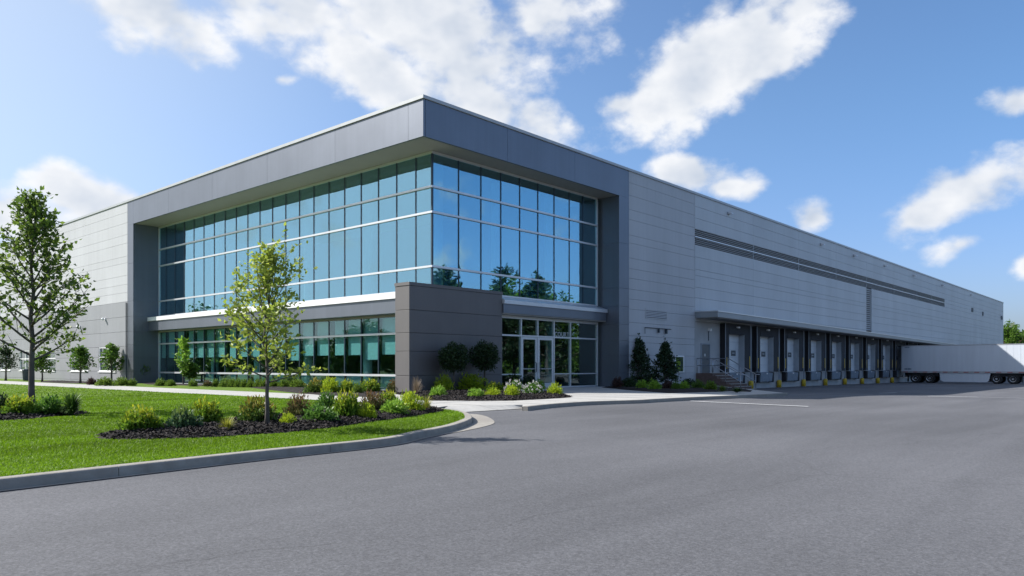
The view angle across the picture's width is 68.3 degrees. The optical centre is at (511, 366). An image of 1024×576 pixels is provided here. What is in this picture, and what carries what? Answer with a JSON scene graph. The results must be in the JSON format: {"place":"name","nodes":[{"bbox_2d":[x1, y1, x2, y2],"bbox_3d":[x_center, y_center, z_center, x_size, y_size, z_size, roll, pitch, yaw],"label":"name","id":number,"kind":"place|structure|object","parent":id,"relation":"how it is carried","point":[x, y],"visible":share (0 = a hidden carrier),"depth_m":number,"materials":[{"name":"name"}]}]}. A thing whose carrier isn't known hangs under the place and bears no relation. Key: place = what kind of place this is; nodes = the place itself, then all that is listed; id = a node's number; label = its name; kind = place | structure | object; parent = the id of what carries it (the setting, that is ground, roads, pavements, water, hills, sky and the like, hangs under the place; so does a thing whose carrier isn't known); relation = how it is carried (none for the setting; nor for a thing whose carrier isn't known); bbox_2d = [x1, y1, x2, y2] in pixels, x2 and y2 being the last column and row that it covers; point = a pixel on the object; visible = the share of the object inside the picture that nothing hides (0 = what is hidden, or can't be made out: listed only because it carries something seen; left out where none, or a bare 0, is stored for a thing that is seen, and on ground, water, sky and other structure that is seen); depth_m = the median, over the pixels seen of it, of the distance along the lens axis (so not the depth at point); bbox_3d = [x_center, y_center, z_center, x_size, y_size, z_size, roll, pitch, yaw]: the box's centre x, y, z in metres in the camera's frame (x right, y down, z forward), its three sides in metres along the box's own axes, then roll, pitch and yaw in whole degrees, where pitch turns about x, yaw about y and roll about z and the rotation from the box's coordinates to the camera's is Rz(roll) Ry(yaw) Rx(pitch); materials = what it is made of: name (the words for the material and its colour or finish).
{"place":"outdoors","nodes":[
{"label":"outdoors","id":0,"kind":"place"},
{"bbox_2d":[0,378,300,393],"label":"lawn strip","id":1,"kind":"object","parent":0,"point":[248,389],"visible":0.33,"depth_m":40.52,"materials":[{"name":"green plant"}]},
{"bbox_2d":[0,345,20,380],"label":"young tree","id":2,"kind":"object","parent":1,"relation":"on","point":[5,351],"visible":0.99,"depth_m":59.33,"materials":[{"name":"green plant"}]},
{"bbox_2d":[22,369,28,380],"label":"litter bin","id":3,"kind":"object","parent":1,"relation":"on","point":[25,374],"visible":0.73,"depth_m":59.98,"materials":[{"name":"grey metal"}]},
{"bbox_2d":[42,380,86,383],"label":"mulch bed","id":4,"kind":"object","parent":1,"relation":"on","point":[63,381],"visible":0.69,"depth_m":53.35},
{"bbox_2d":[24,348,58,381],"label":"young tree","id":5,"kind":"object","parent":4,"relation":"on","point":[41,365],"visible":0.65,"depth_m":55.10,"materials":[{"name":"green plant"}]},
{"bbox_2d":[66,344,96,382],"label":"young tree","id":6,"kind":"object","parent":4,"relation":"on","point":[81,358],"visible":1,"depth_m":50.03,"materials":[{"name":"green plant"}]},
{"bbox_2d":[98,342,124,379],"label":"young tree","id":7,"kind":"object","parent":4,"relation":"on","point":[112,353],"visible":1,"depth_m":51.01,"materials":[{"name":"green plant"}]},
{"bbox_2d":[94,376,112,385],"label":"shrub","id":8,"kind":"object","parent":1,"relation":"on","point":[105,381],"visible":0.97,"depth_m":43.54,"materials":[{"name":"green plant"}]},
{"bbox_2d":[112,376,128,385],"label":"shrub","id":9,"kind":"object","parent":1,"relation":"on","point":[121,381],"visible":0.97,"depth_m":43.51,"materials":[{"name":"green plant"}]},
{"bbox_2d":[153,378,166,385],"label":"shrub","id":10,"kind":"object","parent":1,"relation":"on","point":[161,382],"visible":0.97,"depth_m":43.68,"materials":[{"name":"green plant"}]},
{"bbox_2d":[142,382,211,385],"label":"mulch bed","id":11,"kind":"object","parent":1,"relation":"on","point":[176,383],"visible":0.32,"depth_m":45.83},
{"bbox_2d":[172,335,191,383],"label":"young tree","id":12,"kind":"object","parent":11,"relation":"on","point":[183,344],"visible":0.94,"depth_m":46.65,"materials":[{"name":"green plant"}]},
{"bbox_2d":[180,361,199,381],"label":"ball tree","id":13,"kind":"object","parent":11,"relation":"on","point":[189,370],"visible":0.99,"depth_m":46.52,"materials":[{"name":"green plant"}]},
{"bbox_2d":[218,378,229,386],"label":"shrub","id":14,"kind":"object","parent":1,"relation":"on","point":[223,384],"visible":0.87,"depth_m":41.48,"materials":[{"name":"green plant"}]},
{"bbox_2d":[250,386,387,396],"bbox_3d":[-9.323,1.096,34.625,16.078,0.111,5.087,0,0,42],"label":"mulch bed","id":15,"kind":"object","parent":1,"relation":"on","point":[297,390],"visible":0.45,"depth_m":32.94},
{"bbox_2d":[277,377,290,386],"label":"shrub","id":16,"kind":"object","parent":15,"relation":"on","point":[284,383],"visible":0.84,"depth_m":39.63,"materials":[{"name":"green plant"}]},
{"bbox_2d":[288,378,304,386],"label":"shrub","id":17,"kind":"object","parent":15,"relation":"on","point":[297,383],"visible":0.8,"depth_m":39.22,"materials":[{"name":"green plant"}]},
{"bbox_2d":[301,377,323,392],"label":"shrub","id":18,"kind":"object","parent":15,"relation":"on","point":[312,386],"visible":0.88,"depth_m":31.64,"materials":[{"name":"green plant"}]},
{"bbox_2d":[320,375,339,391],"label":"shrub","id":19,"kind":"object","parent":15,"relation":"on","point":[328,385],"visible":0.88,"depth_m":31.33,"materials":[{"name":"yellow plant"}]},
{"bbox_2d":[338,379,353,391],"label":"shrub","id":20,"kind":"object","parent":15,"relation":"on","point":[345,385],"visible":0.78,"depth_m":31.29,"materials":[{"name":"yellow plant"}]},
{"bbox_2d":[350,382,363,392],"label":"shrub","id":21,"kind":"object","parent":15,"relation":"on","point":[357,388],"visible":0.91,"depth_m":30.57,"materials":[{"name":"green plant"}]},
{"bbox_2d":[360,378,381,391],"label":"shrub","id":22,"kind":"object","parent":15,"relation":"on","point":[373,385],"visible":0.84,"depth_m":32.07,"materials":[{"name":"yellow plant"}]},
{"bbox_2d":[384,379,394,391],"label":"shrub","id":23,"kind":"object","parent":15,"relation":"on","point":[390,386],"visible":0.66,"depth_m":32.50,"materials":[{"name":"red plant"}]},
{"bbox_2d":[0,384,464,476],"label":"lawn","id":24,"kind":"structure","parent":0,"point":[57,391],"depth_m":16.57,"materials":[{"name":"green plant"}]},
{"bbox_2d":[0,408,90,420],"bbox_3d":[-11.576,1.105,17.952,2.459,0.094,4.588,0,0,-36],"label":"mulch bed","id":25,"kind":"object","parent":24,"relation":"on","point":[6,419],"visible":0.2,"depth_m":16.68,"materials":[{"name":"brown wood"}]},
{"bbox_2d":[0,391,9,407],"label":"shrub","id":26,"kind":"object","parent":25,"relation":"on","point":[2,399],"visible":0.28,"depth_m":18.63,"materials":[{"name":"green plant"}]},
{"bbox_2d":[0,393,41,414],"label":"shrub","id":27,"kind":"object","parent":25,"relation":"on","point":[19,405],"visible":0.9,"depth_m":16.90,"materials":[{"name":"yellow plant"}]},
{"bbox_2d":[33,393,66,414],"bbox_3d":[-10.749,0.898,17.486,0.798,0.569,0.832,0,0,39],"label":"shrub","id":28,"kind":"object","parent":25,"relation":"on","point":[50,405],"visible":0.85,"depth_m":17.37,"materials":[{"name":"green plant"}]},
{"bbox_2d":[0,185,99,401],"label":"deciduous tree","id":29,"kind":"object","parent":24,"relation":"on","point":[32,208],"visible":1,"depth_m":18.45,"materials":[{"name":"green plant"}]},
{"bbox_2d":[59,391,86,414],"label":"shrub","id":30,"kind":"object","parent":24,"relation":"on","point":[71,404],"visible":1,"depth_m":17.39,"materials":[{"name":"green plant"}]},
{"bbox_2d":[93,406,443,439],"bbox_3d":[-4.220,1.082,16.194,3.134,0.132,9.693,0,0,18],"label":"mulch bed","id":31,"kind":"object","parent":24,"relation":"on","point":[207,434],"visible":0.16,"depth_m":12.59,"materials":[{"name":"brown wood"}]},
{"bbox_2d":[117,403,165,431],"bbox_3d":[-6.176,0.889,12.613,0.788,0.561,0.758,0,0,-35],"label":"shrub","id":32,"kind":"object","parent":31,"relation":"on","point":[140,418],"visible":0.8,"depth_m":12.44,"materials":[{"name":"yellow plant"}]},
{"bbox_2d":[164,404,203,427],"bbox_3d":[-5.628,0.909,12.951,0.676,0.541,0.688,0,0,-3],"label":"shrub","id":33,"kind":"object","parent":31,"relation":"on","point":[181,417],"visible":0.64,"depth_m":12.84,"materials":[{"name":"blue plant"}]},
{"bbox_2d":[189,396,224,422],"bbox_3d":[-5.645,0.859,13.940,0.716,0.659,0.707,0,0,-8],"label":"shrub","id":34,"kind":"object","parent":31,"relation":"on","point":[212,412],"visible":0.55,"depth_m":13.81,"materials":[{"name":"green plant"}]},
{"bbox_2d":[219,414,237,429],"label":"grass tuft","id":35,"kind":"object","parent":31,"relation":"on","point":[227,423],"visible":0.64,"depth_m":12.89,"materials":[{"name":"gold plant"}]},
{"bbox_2d":[236,394,279,422],"bbox_3d":[-4.807,0.837,14.244,0.775,0.648,0.804,0,0,-26],"label":"shrub","id":36,"kind":"object","parent":31,"relation":"on","point":[252,411],"visible":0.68,"depth_m":14.12,"materials":[{"name":"plant"}]},
{"bbox_2d":[217,221,326,423],"bbox_3d":[-4.394,-0.734,13.530,1.934,3.709,1.797,0,0,27],"label":"young tree","id":37,"kind":"object","parent":31,"relation":"on","point":[267,268],"visible":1,"depth_m":13.43,"materials":[{"name":"green plant"}]},
{"bbox_2d":[279,412,296,422],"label":"shrub","id":38,"kind":"object","parent":31,"relation":"on","point":[288,418],"visible":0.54,"depth_m":13.99,"materials":[{"name":"yellow plant"}]},
{"bbox_2d":[282,392,313,416],"bbox_3d":[-4.494,0.840,15.750,0.717,0.649,0.676,0,0,-12],"label":"shrub","id":39,"kind":"object","parent":31,"relation":"on","point":[296,407],"visible":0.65,"depth_m":15.69,"materials":[{"name":"red plant"}]},
{"bbox_2d":[300,402,340,422],"bbox_3d":[-3.752,0.937,14.717,0.824,0.469,0.859,0,0,13],"label":"shrub","id":40,"kind":"object","parent":31,"relation":"on","point":[318,414],"visible":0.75,"depth_m":14.59,"materials":[{"name":"green plant"}]},
{"bbox_2d":[314,389,334,409],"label":"shrub","id":41,"kind":"object","parent":31,"relation":"on","point":[328,400],"visible":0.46,"depth_m":17.61,"materials":[{"name":"green plant"}]},
{"bbox_2d":[330,387,361,416],"bbox_3d":[-3.537,0.809,15.992,0.744,0.755,0.774,0,0,0],"label":"shrub","id":42,"kind":"object","parent":31,"relation":"on","point":[343,404],"visible":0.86,"depth_m":15.81,"materials":[{"name":"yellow plant"}]},
{"bbox_2d":[355,401,377,417],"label":"shrub","id":43,"kind":"object","parent":31,"relation":"on","point":[367,411],"visible":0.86,"depth_m":15.85,"materials":[{"name":"green plant"}]},
{"bbox_2d":[360,388,386,409],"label":"shrub","id":44,"kind":"object","parent":31,"relation":"on","point":[374,401],"visible":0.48,"depth_m":17.86,"materials":[{"name":"red plant"}]},
{"bbox_2d":[377,389,398,403],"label":"shrub","id":45,"kind":"object","parent":31,"relation":"on","point":[390,395],"visible":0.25,"depth_m":19.76,"materials":[{"name":"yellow plant"}]},
{"bbox_2d":[379,397,410,414],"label":"shrub","id":46,"kind":"object","parent":31,"relation":"on","point":[396,407],"visible":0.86,"depth_m":17.13,"materials":[{"name":"green plant"}]},
{"bbox_2d":[398,389,428,410],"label":"shrub","id":47,"kind":"object","parent":31,"relation":"on","point":[412,401],"visible":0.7,"depth_m":18.36,"materials":[{"name":"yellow plant"}]},
{"bbox_2d":[0,381,465,403],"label":"footpath","id":48,"kind":"structure","parent":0,"point":[242,393],"depth_m":35.41,"materials":[{"name":"concrete"}]},
{"bbox_2d":[0,377,1023,575],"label":"parking lot","id":49,"kind":"structure","parent":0,"point":[924,478],"depth_m":7.08,"materials":[{"name":"grey asphalt"}]},
{"bbox_2d":[0,408,472,489],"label":"kerb","id":50,"kind":"structure","parent":49,"relation":"on","point":[36,479],"depth_m":9.57,"materials":[{"name":"concrete"}]},
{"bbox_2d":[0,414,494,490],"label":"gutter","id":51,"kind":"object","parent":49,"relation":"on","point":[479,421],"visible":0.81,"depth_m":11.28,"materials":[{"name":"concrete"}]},
{"bbox_2d":[445,405,521,411],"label":"ramp","id":52,"kind":"structure","parent":49,"relation":"on","point":[479,408],"depth_m":21.76,"materials":[{"name":"concrete"}]},
{"bbox_2d":[0,94,1003,391],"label":"warehouse","id":53,"kind":"structure","parent":49,"relation":"on","point":[426,228],"depth_m":46.33,"materials":[{"name":"grey"}]},
{"bbox_2d":[18,350,28,370],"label":"window","id":54,"kind":"structure","parent":53,"relation":"in","point":[24,357],"depth_m":65.81,"materials":[{"name":"glass"}]},
{"bbox_2d":[41,349,55,371],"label":"window","id":55,"kind":"structure","parent":53,"relation":"in","point":[52,358],"depth_m":61.08,"materials":[{"name":"white metal"}]},
{"bbox_2d":[98,347,115,372],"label":"window","id":56,"kind":"structure","parent":53,"relation":"in","point":[100,348],"depth_m":54.02,"materials":[{"name":"white metal"}]},
{"bbox_2d":[522,337,536,380],"bbox_3d":[0.895,-0.175,38.209,0.150,2.590,1.220,0,0,42],"label":"entrance door","id":57,"kind":"structure","parent":53,"relation":"in","point":[529,338],"depth_m":38.52,"materials":[{"name":"silver metal"}]},
{"bbox_2d":[539,338,552,387],"bbox_3d":[1.771,-0.175,39.196,0.150,2.590,1.260,0,0,42],"label":"entrance door","id":58,"kind":"structure","parent":53,"relation":"in","point":[546,384],"depth_m":39.43,"materials":[{"name":"silver metal"}]},
{"bbox_2d":[675,356,683,371],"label":"window","id":59,"kind":"structure","parent":53,"relation":"in","point":[680,359],"depth_m":47.09,"materials":[{"name":"clear glass"}]},
{"bbox_2d":[701,343,709,372],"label":"personnel door","id":60,"kind":"structure","parent":53,"relation":"in","point":[705,349],"depth_m":49.50,"materials":[{"name":"grey metal"}]},
{"bbox_2d":[729,334,743,371],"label":"dock door","id":61,"kind":"structure","parent":53,"relation":"in","point":[736,342],"depth_m":53.16,"materials":[{"name":"grey metal"}]},
{"bbox_2d":[760,337,773,371],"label":"dock door","id":62,"kind":"structure","parent":53,"relation":"in","point":[766,343],"depth_m":56.97,"materials":[{"name":"grey metal"}]},
{"bbox_2d":[787,338,798,371],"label":"dock door","id":63,"kind":"structure","parent":53,"relation":"in","point":[792,344],"depth_m":60.73,"materials":[{"name":"grey metal"}]},
{"bbox_2d":[811,340,820,370],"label":"dock door","id":64,"kind":"structure","parent":53,"relation":"in","point":[815,351],"depth_m":64.53,"materials":[{"name":"grey metal"}]},
{"bbox_2d":[832,342,840,370],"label":"dock door","id":65,"kind":"structure","parent":53,"relation":"in","point":[836,351],"depth_m":68.38,"materials":[{"name":"grey metal"}]},
{"bbox_2d":[851,343,858,370],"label":"dock door","id":66,"kind":"structure","parent":53,"relation":"in","point":[855,351],"depth_m":72.12,"materials":[{"name":"grey metal"}]},
{"bbox_2d":[864,344,874,370],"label":"dock door","id":67,"kind":"structure","parent":53,"relation":"in","point":[871,353],"depth_m":75.95,"materials":[{"name":"grey metal"}]},
{"bbox_2d":[883,345,889,369],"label":"dock door","id":68,"kind":"structure","parent":53,"relation":"in","point":[886,349],"depth_m":79.71,"materials":[{"name":"grey metal"}]},
{"bbox_2d":[897,346,900,369],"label":"dock door","id":69,"kind":"structure","parent":53,"relation":"in","point":[898,347],"depth_m":83.60,"materials":[{"name":"grey metal"}]},
{"bbox_2d":[522,393,787,410],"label":"entrance kerb","id":70,"kind":"structure","parent":49,"relation":"on","point":[550,405],"depth_m":25.77,"materials":[{"name":"concrete"}]},
{"bbox_2d":[696,358,759,389],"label":"dock stairs","id":71,"kind":"structure","parent":49,"relation":"on","point":[724,379],"depth_m":48.05,"materials":[{"name":"grey metal"}]},
{"bbox_2d":[901,344,1023,383],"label":"semi trailer","id":72,"kind":"object","parent":49,"relation":"on","point":[996,363],"visible":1,"depth_m":77.84,"materials":[{"name":"white metal"}]},
{"bbox_2d":[0,0,1023,331],"label":"sky","id":73,"kind":"structure","parent":0,"point":[889,130],"materials":[{"name":"blue"}]},
{"bbox_2d":[395,386,780,406],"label":"pavement","id":74,"kind":"structure","parent":0,"point":[588,393],"depth_m":29.54,"materials":[{"name":"concrete"}]},
{"bbox_2d":[397,392,569,400],"bbox_3d":[-1.124,1.078,30.284,6.679,0.139,10.593,0,0,-17],"label":"mulch bed","id":75,"kind":"object","parent":74,"relation":"on","point":[513,398],"visible":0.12,"depth_m":25.34,"materials":[{"name":"brown wood"}]},
{"bbox_2d":[410,375,425,392],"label":"grass tuft","id":76,"kind":"object","parent":75,"relation":"on","point":[416,386],"visible":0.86,"depth_m":29.21,"materials":[{"name":"beige plant"}]},
{"bbox_2d":[429,385,447,395],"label":"shrub","id":77,"kind":"object","parent":75,"relation":"on","point":[440,390],"visible":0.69,"depth_m":26.75,"materials":[{"name":"green plant"}]},
{"bbox_2d":[432,371,454,389],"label":"shrub","id":78,"kind":"object","parent":75,"relation":"on","point":[446,383],"visible":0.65,"depth_m":32.34,"materials":[{"name":"green plant"}]},
{"bbox_2d":[437,341,470,389],"bbox_3d":[-2.490,-0.004,32.476,1.489,2.210,1.540,0,0,42],"label":"ball tree","id":79,"kind":"object","parent":75,"relation":"on","point":[453,357],"visible":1,"depth_m":32.27,"materials":[{"name":"green plant"}]},
{"bbox_2d":[455,372,490,388],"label":"shrub","id":80,"kind":"object","parent":75,"relation":"on","point":[473,381],"visible":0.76,"depth_m":33.62,"materials":[{"name":"green plant"}]},
{"bbox_2d":[466,387,484,396],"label":"shrub","id":81,"kind":"object","parent":75,"relation":"on","point":[475,392],"visible":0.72,"depth_m":26.00,"materials":[{"name":"green plant"}]},
{"bbox_2d":[468,339,500,385],"bbox_3d":[-1.275,-0.064,33.943,1.548,2.329,1.575,0,0,42],"label":"ball tree","id":82,"kind":"object","parent":75,"relation":"on","point":[484,356],"visible":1,"depth_m":33.70,"materials":[{"name":"green plant"}]},
{"bbox_2d":[483,387,501,394],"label":"shrub","id":83,"kind":"object","parent":75,"relation":"on","point":[492,392],"visible":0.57,"depth_m":26.76,"materials":[{"name":"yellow plant"}]},
{"bbox_2d":[483,381,504,390],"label":"shrub","id":84,"kind":"object","parent":75,"relation":"on","point":[496,385],"visible":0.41,"depth_m":31.31,"materials":[{"name":"green plant"}]},
{"bbox_2d":[503,383,519,395],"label":"shrub","id":85,"kind":"object","parent":75,"relation":"on","point":[512,390],"visible":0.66,"depth_m":26.80,"materials":[{"name":"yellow plant"}]},
{"bbox_2d":[502,374,524,388],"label":"shrub","id":86,"kind":"object","parent":75,"relation":"on","point":[508,378],"visible":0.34,"depth_m":36.83,"materials":[{"name":"white plant"}]},
{"bbox_2d":[504,379,526,391],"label":"shrub","id":87,"kind":"object","parent":75,"relation":"on","point":[518,385],"visible":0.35,"depth_m":30.64,"materials":[{"name":"white plant"}]},
{"bbox_2d":[522,374,535,387],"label":"shrub","id":88,"kind":"object","parent":75,"relation":"on","point":[527,380],"visible":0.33,"depth_m":37.71,"materials":[{"name":"green plant"}]},
{"bbox_2d":[522,379,543,392],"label":"shrub","id":89,"kind":"object","parent":75,"relation":"on","point":[532,388],"visible":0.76,"depth_m":28.58,"materials":[{"name":"white plant"}]},
{"bbox_2d":[547,382,563,393],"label":"shrub","id":90,"kind":"object","parent":75,"relation":"on","point":[555,389],"visible":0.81,"depth_m":28.87,"materials":[{"name":"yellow plant"}]},
{"bbox_2d":[438,389,737,406],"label":"pavement joints","id":91,"kind":"object","parent":74,"relation":"on","point":[580,394],"visible":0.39,"depth_m":29.54,"materials":[{"name":"grey"}]},
{"bbox_2d":[603,384,751,392],"bbox_3d":[8.187,1.079,40.185,6.758,0.138,16.270,0,0,3],"label":"mulch bed","id":92,"kind":"object","parent":74,"relation":"on","point":[672,390],"visible":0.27,"depth_m":34.28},
{"bbox_2d":[610,376,623,387],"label":"shrub","id":93,"kind":"object","parent":92,"relation":"on","point":[617,382],"visible":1,"depth_m":38.92,"materials":[{"name":"red plant"}]},
{"bbox_2d":[621,377,637,386],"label":"shrub","id":94,"kind":"object","parent":92,"relation":"on","point":[627,382],"visible":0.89,"depth_m":38.92,"materials":[{"name":"green plant"}]},
{"bbox_2d":[628,333,655,381],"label":"cone tree","id":95,"kind":"object","parent":92,"relation":"on","point":[640,357],"visible":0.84,"depth_m":42.88,"materials":[{"name":"green plant"}]},
{"bbox_2d":[635,379,648,387],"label":"shrub","id":96,"kind":"object","parent":92,"relation":"on","point":[641,384],"visible":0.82,"depth_m":36.68,"materials":[{"name":"green plant"}]},
{"bbox_2d":[647,378,661,388],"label":"shrub","id":97,"kind":"object","parent":92,"relation":"on","point":[654,385],"visible":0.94,"depth_m":35.19,"materials":[{"name":"green plant"}]},
{"bbox_2d":[648,336,682,382],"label":"cone tree","id":98,"kind":"object","parent":92,"relation":"on","point":[665,360],"visible":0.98,"depth_m":42.95,"materials":[{"name":"green plant"}]},
{"bbox_2d":[690,379,703,387],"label":"shrub","id":99,"kind":"object","parent":92,"relation":"on","point":[700,384],"visible":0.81,"depth_m":36.22,"materials":[{"name":"green plant"}]},
{"bbox_2d":[703,380,717,388],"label":"shrub","id":100,"kind":"object","parent":92,"relation":"on","point":[710,384],"visible":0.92,"depth_m":34.69,"materials":[{"name":"green plant"}]},
{"label":"ground","id":101,"kind":"structure","parent":0,"visible":0},
{"bbox_2d":[1003,320,1023,343],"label":"park tree","id":102,"kind":"object","parent":101,"relation":"on","point":[1008,338],"visible":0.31,"depth_m":174.68,"materials":[{"name":"green plant"}]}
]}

